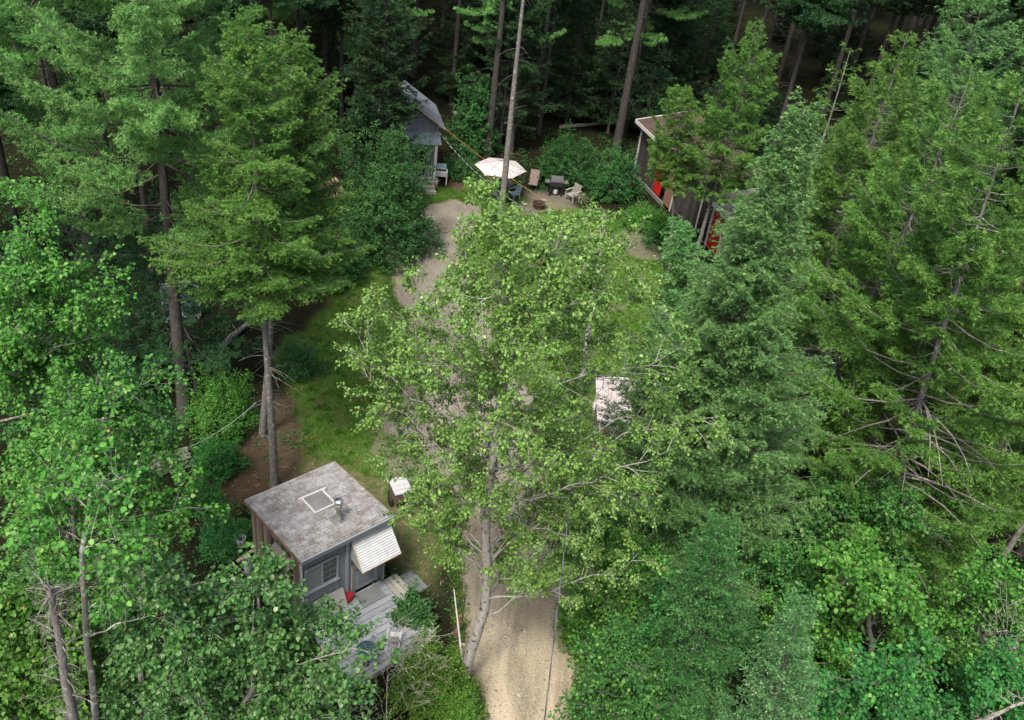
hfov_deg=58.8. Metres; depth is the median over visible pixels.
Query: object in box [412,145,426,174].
door
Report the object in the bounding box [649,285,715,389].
spruce tree
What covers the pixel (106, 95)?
forest pine
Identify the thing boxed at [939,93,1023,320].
forest spruce
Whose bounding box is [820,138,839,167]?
young spruce
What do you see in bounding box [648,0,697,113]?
forest spruce
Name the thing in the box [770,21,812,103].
forest spruce
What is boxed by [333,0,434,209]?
hemlock tree
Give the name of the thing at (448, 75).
young spruce
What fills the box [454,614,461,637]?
post
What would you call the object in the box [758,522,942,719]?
maple tree
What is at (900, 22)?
forest pine
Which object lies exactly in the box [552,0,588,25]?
young spruce
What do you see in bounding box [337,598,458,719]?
dead bush
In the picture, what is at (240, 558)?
plank
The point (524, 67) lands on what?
hemlock tree
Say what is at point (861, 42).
forest spruce
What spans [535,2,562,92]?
forest spruce
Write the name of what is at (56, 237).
white pine
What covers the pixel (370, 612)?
deck
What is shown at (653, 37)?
white pine
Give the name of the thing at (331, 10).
forest spruce
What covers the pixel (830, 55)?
young spruce
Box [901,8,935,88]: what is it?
forest pine
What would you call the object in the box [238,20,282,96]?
young spruce
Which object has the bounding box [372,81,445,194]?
gabled cabin
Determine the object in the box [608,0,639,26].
young spruce
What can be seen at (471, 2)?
young spruce
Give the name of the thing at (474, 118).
shrub
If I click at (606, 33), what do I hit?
young spruce
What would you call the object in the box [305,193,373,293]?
shrub
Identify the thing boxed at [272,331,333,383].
shrub
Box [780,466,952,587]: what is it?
maple tree
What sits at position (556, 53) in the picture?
young spruce
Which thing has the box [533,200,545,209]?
fire pit
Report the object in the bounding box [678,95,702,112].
young spruce
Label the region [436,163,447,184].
utility sink
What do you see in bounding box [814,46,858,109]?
young spruce
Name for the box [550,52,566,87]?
young spruce
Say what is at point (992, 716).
birch log
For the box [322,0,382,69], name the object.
young spruce
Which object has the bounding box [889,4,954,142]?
forest spruce
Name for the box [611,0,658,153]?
forest pine
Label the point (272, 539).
side window
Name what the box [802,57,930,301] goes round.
larch like spruce
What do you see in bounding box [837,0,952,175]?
forest spruce
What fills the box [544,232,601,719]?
service cable
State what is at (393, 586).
wooden steps
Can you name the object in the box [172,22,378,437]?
spruce tree
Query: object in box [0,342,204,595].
maple tree
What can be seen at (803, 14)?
forest spruce
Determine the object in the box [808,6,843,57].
young spruce
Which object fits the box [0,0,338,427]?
white pine
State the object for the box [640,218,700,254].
shrub
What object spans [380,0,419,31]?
young spruce
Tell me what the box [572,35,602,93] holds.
young spruce
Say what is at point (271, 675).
aspen tree
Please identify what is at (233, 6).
forest spruce
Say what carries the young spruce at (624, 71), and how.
on the forest floor
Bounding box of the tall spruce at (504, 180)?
[495,0,542,229]
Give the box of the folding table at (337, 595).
[314,587,347,619]
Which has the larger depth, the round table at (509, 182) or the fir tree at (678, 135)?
the round table at (509, 182)
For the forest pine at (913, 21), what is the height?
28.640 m
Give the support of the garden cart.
on the ground at (236, 487)
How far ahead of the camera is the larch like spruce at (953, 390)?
27.08 m
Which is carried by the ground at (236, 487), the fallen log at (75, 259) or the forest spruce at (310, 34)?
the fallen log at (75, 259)
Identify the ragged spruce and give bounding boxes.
[703,42,871,311]
[730,29,926,396]
[771,69,1023,612]
[839,137,974,391]
[889,155,1023,484]
[893,157,1023,421]
[931,304,1023,546]
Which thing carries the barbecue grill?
on the ground at (236, 487)
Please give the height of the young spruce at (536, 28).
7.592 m
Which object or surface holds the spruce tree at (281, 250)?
on the forest floor
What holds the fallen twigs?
on the ground at (236, 487)
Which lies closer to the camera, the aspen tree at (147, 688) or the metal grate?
the aspen tree at (147, 688)
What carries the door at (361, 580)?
in the cabin at (327, 529)
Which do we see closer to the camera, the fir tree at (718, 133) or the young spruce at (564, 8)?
the fir tree at (718, 133)
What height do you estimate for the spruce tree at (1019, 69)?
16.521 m
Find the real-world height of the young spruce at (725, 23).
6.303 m
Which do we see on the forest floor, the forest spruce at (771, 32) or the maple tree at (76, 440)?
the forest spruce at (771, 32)
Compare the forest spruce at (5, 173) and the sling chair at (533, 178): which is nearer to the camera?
the forest spruce at (5, 173)
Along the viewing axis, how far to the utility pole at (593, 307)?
34.63 m
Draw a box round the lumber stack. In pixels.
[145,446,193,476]
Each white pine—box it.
[0,0,198,285]
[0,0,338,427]
[0,188,187,398]
[69,179,262,397]
[206,0,312,93]
[336,0,435,98]
[453,0,566,138]
[594,0,708,135]
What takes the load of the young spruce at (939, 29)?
on the forest floor
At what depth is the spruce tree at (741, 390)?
21.97 m
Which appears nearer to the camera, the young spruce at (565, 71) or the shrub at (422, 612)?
the shrub at (422, 612)
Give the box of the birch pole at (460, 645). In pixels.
[453,589,462,661]
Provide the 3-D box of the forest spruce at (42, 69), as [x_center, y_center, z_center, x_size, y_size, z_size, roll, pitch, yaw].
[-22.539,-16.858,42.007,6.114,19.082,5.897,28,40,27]
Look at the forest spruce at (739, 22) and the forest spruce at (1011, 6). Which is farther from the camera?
the forest spruce at (739, 22)
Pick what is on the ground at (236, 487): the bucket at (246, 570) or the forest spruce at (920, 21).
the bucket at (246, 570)
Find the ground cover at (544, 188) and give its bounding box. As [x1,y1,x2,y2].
[0,68,1023,719]
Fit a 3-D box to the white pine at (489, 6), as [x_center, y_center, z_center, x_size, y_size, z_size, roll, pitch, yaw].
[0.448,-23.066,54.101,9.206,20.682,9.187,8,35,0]
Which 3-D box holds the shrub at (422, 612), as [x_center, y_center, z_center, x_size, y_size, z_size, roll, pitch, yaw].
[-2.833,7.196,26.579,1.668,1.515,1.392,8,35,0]
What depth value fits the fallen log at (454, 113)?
61.14 m
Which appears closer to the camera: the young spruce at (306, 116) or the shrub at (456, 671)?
the shrub at (456, 671)
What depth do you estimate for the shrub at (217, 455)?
30.63 m
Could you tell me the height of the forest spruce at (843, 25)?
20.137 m
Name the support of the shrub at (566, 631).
on the forest floor
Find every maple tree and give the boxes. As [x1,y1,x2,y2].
[0,170,199,422]
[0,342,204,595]
[0,349,230,710]
[0,573,129,719]
[547,611,675,719]
[554,519,670,652]
[611,555,720,709]
[730,525,823,670]
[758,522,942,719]
[774,616,974,719]
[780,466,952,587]
[901,537,1023,707]
[916,630,1023,719]
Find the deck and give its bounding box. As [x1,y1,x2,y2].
[304,580,435,688]
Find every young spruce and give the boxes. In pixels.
[50,47,75,93]
[168,25,192,66]
[234,23,308,123]
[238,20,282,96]
[250,0,268,24]
[313,33,351,93]
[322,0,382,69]
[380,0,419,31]
[425,0,481,98]
[457,71,500,143]
[461,0,489,18]
[462,0,504,65]
[499,21,533,78]
[518,0,552,55]
[525,0,562,57]
[530,0,610,123]
[531,6,581,75]
[532,13,580,91]
[534,0,571,30]
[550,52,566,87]
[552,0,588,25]
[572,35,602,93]
[573,0,614,60]
[574,0,639,111]
[576,4,654,133]
[582,0,646,94]
[589,0,626,40]
[592,16,654,104]
[606,7,651,71]
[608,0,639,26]
[629,41,676,130]
[633,0,657,24]
[633,0,705,114]
[633,17,680,110]
[647,32,681,88]
[648,95,687,114]
[661,0,710,66]
[669,0,739,108]
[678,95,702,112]
[681,52,703,100]
[688,82,736,127]
[689,8,720,65]
[696,58,748,129]
[698,0,732,74]
[702,71,724,111]
[708,0,750,41]
[721,44,782,143]
[733,95,778,164]
[748,51,777,101]
[751,87,785,154]
[771,11,795,40]
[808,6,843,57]
[812,13,858,78]
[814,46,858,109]
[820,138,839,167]
[825,0,879,79]
[919,5,950,42]
[928,29,966,79]
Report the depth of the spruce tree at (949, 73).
37.50 m
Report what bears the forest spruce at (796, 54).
on the forest floor
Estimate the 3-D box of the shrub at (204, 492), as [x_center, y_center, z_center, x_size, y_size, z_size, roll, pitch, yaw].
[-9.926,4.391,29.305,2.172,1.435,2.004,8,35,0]
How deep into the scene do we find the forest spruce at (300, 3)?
43.87 m
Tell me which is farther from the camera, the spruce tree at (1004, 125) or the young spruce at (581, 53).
the young spruce at (581, 53)
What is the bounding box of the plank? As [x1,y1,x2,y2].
[236,548,253,562]
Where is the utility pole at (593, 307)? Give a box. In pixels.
[578,215,613,403]
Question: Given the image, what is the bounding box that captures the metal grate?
[401,570,427,592]
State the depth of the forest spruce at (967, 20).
102.59 m
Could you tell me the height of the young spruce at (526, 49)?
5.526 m
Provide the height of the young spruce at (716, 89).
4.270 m
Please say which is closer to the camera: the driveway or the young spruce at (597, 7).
the driveway
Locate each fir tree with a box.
[644,83,715,273]
[649,215,717,329]
[662,17,781,281]
[795,294,889,454]
[876,403,1023,608]
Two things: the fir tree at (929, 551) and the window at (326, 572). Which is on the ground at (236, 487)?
the fir tree at (929, 551)
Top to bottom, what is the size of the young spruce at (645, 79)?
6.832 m
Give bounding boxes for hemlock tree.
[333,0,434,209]
[473,0,564,152]
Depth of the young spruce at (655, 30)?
64.28 m
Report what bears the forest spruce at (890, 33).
on the forest floor
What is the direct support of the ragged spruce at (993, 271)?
on the forest floor
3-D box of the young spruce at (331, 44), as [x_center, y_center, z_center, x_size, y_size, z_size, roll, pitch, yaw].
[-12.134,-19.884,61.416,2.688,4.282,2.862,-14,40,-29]
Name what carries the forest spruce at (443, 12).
on the forest floor
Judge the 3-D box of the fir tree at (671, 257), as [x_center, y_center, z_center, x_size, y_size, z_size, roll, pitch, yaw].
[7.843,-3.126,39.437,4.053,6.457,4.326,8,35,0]
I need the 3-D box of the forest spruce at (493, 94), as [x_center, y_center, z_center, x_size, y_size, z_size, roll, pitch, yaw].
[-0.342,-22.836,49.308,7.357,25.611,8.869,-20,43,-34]
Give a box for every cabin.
[244,461,400,617]
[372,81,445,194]
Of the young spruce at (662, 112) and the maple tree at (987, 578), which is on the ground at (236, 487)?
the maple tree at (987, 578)
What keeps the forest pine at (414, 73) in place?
on the forest floor
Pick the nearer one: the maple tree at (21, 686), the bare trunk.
the maple tree at (21, 686)
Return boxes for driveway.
[375,199,578,719]
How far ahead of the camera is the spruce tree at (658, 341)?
33.20 m
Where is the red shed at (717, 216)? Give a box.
[704,185,816,273]
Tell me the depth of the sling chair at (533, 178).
53.21 m
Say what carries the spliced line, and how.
attached to the utility pole at (593, 307)
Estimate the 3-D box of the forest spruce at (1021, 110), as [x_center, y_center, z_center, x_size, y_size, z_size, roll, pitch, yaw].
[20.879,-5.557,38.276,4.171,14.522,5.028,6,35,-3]
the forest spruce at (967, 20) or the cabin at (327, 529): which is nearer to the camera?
the cabin at (327, 529)
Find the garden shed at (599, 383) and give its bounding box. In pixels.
[590,376,641,464]
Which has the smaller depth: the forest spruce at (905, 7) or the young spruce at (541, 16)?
the forest spruce at (905, 7)
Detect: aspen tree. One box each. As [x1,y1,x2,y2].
[0,429,203,719]
[78,519,237,719]
[176,542,403,719]
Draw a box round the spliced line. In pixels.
[438,131,587,236]
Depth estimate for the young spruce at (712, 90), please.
54.99 m
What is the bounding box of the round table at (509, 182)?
[493,177,512,186]
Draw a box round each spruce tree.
[0,521,101,701]
[136,0,343,487]
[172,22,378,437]
[528,86,835,651]
[615,503,763,719]
[624,317,680,378]
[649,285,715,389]
[714,581,832,719]
[863,0,1023,281]
[865,0,972,169]
[911,0,1023,190]
[934,33,1023,241]
[985,69,1020,169]
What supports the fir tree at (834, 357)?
on the ground at (236, 487)
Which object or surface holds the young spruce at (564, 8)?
on the forest floor
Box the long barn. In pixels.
[633,110,762,233]
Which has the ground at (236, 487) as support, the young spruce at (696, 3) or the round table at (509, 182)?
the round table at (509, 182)
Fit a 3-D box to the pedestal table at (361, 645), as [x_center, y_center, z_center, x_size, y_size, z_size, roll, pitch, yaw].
[-4.012,8.169,25.034,0.570,0.670,0.570,-22,44,-36]
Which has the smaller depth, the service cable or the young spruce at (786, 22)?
the service cable
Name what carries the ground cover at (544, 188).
on the ground at (236, 487)
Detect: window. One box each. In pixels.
[271,536,292,579]
[304,554,339,596]
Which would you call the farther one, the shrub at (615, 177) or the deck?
the shrub at (615, 177)
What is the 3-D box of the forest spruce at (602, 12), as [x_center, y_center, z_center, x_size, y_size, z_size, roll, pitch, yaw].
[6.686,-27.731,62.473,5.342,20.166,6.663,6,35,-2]
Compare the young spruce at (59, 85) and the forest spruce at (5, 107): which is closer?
the forest spruce at (5, 107)
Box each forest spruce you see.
[0,0,31,241]
[0,75,33,305]
[21,44,71,183]
[25,54,58,134]
[30,0,135,234]
[57,1,190,292]
[161,12,203,184]
[185,0,268,203]
[257,0,299,157]
[258,0,265,25]
[267,0,338,119]
[294,13,315,56]
[299,0,382,155]
[312,12,345,127]
[431,0,465,106]
[441,0,446,24]
[467,0,526,158]
[479,0,548,152]
[535,0,593,133]
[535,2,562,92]
[589,0,605,98]
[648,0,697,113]
[716,0,788,135]
[730,0,746,55]
[759,0,868,174]
[762,2,787,50]
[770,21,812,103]
[788,0,824,78]
[824,3,861,77]
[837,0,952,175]
[840,3,879,103]
[878,9,898,60]
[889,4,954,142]
[903,10,1022,258]
[917,5,928,25]
[923,0,991,118]
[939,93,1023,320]
[957,13,982,70]
[963,7,972,28]
[983,84,1023,176]
[985,0,1023,106]
[1013,507,1023,558]
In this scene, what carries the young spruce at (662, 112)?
on the forest floor
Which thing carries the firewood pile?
on the ground at (236, 487)
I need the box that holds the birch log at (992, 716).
[970,685,1023,719]
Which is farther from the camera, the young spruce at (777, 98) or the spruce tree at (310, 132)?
the young spruce at (777, 98)
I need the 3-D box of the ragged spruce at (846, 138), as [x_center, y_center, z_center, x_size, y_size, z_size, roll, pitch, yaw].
[11.542,-3.935,33.117,6.952,15.744,6.328,8,35,0]
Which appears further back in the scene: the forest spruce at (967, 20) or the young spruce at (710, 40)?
the forest spruce at (967, 20)
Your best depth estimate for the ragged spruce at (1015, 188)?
28.13 m
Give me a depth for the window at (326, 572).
25.71 m
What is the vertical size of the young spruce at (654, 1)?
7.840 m
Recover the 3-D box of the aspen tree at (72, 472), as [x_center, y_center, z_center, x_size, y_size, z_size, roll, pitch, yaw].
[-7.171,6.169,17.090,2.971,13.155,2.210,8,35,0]
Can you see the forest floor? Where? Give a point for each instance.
(811, 75)
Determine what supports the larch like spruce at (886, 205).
on the ground at (236, 487)
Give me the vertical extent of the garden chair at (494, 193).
0.907 m
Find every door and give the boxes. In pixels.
[355,566,376,589]
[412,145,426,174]
[653,154,663,195]
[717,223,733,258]
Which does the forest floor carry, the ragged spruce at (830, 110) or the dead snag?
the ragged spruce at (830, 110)
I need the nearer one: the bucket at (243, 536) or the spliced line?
the bucket at (243, 536)
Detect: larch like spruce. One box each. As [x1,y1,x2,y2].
[766,53,1023,502]
[798,250,1004,569]
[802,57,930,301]
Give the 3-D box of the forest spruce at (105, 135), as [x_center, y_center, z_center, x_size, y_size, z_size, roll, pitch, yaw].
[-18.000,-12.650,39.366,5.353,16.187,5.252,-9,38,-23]
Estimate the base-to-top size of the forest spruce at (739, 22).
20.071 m
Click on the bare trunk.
(1013, 540)
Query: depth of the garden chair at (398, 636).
25.63 m
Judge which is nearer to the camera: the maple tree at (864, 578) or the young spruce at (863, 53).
the maple tree at (864, 578)
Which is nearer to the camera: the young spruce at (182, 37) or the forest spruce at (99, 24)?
the forest spruce at (99, 24)
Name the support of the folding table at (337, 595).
on the deck
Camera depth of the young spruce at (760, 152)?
53.61 m
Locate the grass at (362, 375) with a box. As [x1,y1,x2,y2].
[274,187,662,550]
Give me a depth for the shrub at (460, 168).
53.05 m
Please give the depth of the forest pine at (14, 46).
58.96 m
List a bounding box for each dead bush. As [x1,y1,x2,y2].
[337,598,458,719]
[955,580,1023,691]
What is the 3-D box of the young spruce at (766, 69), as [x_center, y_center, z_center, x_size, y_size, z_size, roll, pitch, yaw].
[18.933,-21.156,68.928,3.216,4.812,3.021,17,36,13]
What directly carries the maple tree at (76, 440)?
on the ground at (236, 487)
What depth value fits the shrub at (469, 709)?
23.91 m
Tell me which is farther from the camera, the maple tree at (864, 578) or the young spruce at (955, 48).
the young spruce at (955, 48)
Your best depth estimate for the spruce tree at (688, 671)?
21.30 m
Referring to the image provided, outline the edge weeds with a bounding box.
[364,194,593,719]
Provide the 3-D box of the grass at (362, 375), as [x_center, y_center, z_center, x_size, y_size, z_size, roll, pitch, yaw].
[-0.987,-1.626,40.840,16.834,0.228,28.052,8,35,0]
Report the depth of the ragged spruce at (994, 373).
28.61 m
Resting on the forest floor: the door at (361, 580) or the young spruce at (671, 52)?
the young spruce at (671, 52)
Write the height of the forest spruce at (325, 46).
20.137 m
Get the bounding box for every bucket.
[235,534,245,547]
[242,556,252,572]
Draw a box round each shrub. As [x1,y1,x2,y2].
[171,473,240,520]
[175,362,260,447]
[188,432,254,485]
[192,510,252,566]
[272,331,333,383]
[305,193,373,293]
[333,110,449,274]
[376,619,481,719]
[385,583,441,630]
[424,674,484,719]
[443,152,485,183]
[445,56,504,157]
[535,119,604,189]
[548,585,590,655]
[564,677,590,719]
[585,140,647,203]
[615,200,670,234]
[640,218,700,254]
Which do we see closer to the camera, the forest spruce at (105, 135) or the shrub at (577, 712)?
the shrub at (577, 712)
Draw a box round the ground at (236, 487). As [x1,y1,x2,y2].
[0,19,1023,719]
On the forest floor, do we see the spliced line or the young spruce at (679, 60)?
the young spruce at (679, 60)
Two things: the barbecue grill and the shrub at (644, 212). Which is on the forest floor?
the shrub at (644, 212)
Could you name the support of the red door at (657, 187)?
in the long barn
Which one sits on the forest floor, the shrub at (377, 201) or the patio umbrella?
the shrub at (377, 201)
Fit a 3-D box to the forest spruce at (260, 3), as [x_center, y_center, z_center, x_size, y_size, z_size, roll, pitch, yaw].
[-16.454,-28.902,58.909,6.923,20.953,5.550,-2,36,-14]
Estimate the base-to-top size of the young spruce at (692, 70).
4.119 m
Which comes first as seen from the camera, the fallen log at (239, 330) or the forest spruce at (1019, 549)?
the forest spruce at (1019, 549)
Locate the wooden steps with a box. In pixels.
[383,574,407,601]
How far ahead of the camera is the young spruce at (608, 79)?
59.87 m
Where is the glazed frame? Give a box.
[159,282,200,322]
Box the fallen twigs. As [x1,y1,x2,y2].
[196,162,659,585]
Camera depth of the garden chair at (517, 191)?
51.73 m
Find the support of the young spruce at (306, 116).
on the forest floor
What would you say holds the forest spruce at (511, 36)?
on the forest floor
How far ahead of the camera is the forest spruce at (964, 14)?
56.26 m
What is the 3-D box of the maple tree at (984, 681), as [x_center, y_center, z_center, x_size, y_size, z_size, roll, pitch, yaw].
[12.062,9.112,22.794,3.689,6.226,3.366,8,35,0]
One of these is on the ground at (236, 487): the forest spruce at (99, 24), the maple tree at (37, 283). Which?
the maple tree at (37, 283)
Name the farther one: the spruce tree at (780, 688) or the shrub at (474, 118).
the shrub at (474, 118)
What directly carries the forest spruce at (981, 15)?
on the forest floor
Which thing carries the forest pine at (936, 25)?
on the forest floor
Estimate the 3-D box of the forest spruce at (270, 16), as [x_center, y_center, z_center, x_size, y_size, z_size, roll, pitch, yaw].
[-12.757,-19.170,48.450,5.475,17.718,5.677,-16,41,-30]
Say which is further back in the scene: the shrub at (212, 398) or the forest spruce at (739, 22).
the forest spruce at (739, 22)
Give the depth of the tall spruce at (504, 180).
44.65 m
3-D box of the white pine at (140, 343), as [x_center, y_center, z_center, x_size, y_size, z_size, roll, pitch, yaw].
[-11.861,-1.820,31.739,5.888,8.634,6.820,8,35,0]
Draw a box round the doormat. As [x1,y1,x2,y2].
[354,584,385,607]
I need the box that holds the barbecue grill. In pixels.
[545,175,568,196]
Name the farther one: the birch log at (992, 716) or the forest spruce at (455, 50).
the forest spruce at (455, 50)
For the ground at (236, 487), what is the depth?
37.39 m
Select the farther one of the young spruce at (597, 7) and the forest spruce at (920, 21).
the forest spruce at (920, 21)
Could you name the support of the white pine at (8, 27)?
on the forest floor
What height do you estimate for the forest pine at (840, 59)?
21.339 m
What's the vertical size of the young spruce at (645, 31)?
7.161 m
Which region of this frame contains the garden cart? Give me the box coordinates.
[385,469,412,505]
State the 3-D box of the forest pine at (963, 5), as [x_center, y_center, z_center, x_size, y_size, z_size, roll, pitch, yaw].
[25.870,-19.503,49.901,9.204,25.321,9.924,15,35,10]
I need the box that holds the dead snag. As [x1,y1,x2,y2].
[22,569,105,719]
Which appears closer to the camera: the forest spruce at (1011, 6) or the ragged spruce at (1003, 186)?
the ragged spruce at (1003, 186)
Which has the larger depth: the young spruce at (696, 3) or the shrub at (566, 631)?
the young spruce at (696, 3)
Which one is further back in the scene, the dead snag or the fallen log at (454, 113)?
the fallen log at (454, 113)
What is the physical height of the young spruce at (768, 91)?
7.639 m
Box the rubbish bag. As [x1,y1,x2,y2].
[229,540,252,559]
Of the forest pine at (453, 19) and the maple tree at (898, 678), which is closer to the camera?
the maple tree at (898, 678)
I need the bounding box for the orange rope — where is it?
[421,107,595,230]
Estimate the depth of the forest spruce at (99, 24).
32.94 m
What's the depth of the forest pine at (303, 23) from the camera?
56.84 m
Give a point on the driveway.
(486, 663)
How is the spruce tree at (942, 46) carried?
on the forest floor
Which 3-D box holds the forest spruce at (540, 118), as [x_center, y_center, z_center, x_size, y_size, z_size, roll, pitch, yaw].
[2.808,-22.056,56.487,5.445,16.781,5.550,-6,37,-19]
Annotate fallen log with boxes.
[74,250,156,260]
[216,316,259,352]
[453,111,535,130]
[559,121,607,128]
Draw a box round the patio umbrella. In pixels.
[475,157,526,196]
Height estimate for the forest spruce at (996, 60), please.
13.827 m
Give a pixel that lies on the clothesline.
(220, 430)
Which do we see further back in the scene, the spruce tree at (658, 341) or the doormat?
the spruce tree at (658, 341)
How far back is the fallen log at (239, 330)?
37.77 m
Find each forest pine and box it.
[10,19,23,71]
[104,90,113,99]
[289,6,319,109]
[410,0,423,77]
[434,0,470,62]
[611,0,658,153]
[820,0,864,116]
[859,0,966,134]
[881,1,919,98]
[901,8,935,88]
[923,0,1023,163]
[924,6,944,55]
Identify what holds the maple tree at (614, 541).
on the ground at (236, 487)
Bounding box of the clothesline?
[182,405,252,449]
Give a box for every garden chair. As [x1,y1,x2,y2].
[386,628,402,649]
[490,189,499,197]
[507,184,521,201]
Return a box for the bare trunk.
[979,482,1023,565]
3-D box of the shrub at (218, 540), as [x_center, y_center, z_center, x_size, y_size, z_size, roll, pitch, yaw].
[-8.763,5.394,28.140,2.535,1.385,2.180,8,35,0]
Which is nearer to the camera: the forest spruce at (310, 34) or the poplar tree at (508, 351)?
the poplar tree at (508, 351)
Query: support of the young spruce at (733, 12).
on the forest floor
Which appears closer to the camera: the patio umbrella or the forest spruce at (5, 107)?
the forest spruce at (5, 107)
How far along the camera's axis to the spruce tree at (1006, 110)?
56.19 m
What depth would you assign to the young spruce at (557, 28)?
67.52 m
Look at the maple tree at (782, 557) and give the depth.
23.82 m
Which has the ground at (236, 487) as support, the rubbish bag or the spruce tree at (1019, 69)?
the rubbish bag
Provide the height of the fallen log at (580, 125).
0.959 m
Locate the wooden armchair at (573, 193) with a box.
[564,183,581,203]
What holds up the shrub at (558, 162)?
on the forest floor
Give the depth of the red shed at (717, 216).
48.39 m
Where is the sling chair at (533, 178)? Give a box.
[526,169,540,191]
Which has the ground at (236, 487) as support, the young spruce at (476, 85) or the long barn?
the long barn
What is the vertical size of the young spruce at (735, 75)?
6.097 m
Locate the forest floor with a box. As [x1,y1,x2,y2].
[0,0,1023,110]
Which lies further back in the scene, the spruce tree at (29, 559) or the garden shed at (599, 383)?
the garden shed at (599, 383)
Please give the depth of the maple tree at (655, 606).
22.80 m
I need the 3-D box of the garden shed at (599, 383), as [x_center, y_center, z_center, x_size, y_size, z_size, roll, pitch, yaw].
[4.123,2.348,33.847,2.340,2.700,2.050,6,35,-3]
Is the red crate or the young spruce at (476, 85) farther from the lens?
the young spruce at (476, 85)
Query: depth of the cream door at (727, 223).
47.93 m
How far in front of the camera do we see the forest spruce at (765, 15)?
57.15 m
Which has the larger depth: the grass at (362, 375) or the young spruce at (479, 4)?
the young spruce at (479, 4)
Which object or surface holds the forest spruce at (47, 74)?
on the forest floor
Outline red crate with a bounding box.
[345,591,354,603]
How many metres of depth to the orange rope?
39.96 m
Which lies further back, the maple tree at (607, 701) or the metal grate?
the metal grate
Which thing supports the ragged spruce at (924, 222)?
on the forest floor
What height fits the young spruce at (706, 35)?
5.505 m
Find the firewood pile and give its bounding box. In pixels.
[319,177,345,196]
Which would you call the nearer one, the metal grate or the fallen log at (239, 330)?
the metal grate
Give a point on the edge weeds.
(392, 300)
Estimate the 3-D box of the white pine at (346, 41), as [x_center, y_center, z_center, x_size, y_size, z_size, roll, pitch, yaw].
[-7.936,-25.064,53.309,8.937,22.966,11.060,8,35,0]
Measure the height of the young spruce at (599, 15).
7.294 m
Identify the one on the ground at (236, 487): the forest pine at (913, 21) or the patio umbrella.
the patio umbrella
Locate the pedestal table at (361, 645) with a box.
[356,640,376,666]
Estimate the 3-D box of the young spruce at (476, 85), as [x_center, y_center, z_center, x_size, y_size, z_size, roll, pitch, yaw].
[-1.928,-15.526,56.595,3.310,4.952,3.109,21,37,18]
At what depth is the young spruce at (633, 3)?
65.31 m
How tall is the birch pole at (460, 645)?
2.520 m
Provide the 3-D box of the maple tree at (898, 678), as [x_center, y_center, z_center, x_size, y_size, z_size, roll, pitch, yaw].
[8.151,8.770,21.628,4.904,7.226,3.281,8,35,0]
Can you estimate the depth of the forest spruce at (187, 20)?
44.17 m
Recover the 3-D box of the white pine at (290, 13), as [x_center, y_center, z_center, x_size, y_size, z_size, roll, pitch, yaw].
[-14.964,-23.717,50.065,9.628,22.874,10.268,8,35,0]
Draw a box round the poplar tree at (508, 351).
[327,174,735,683]
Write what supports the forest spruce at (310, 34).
on the forest floor

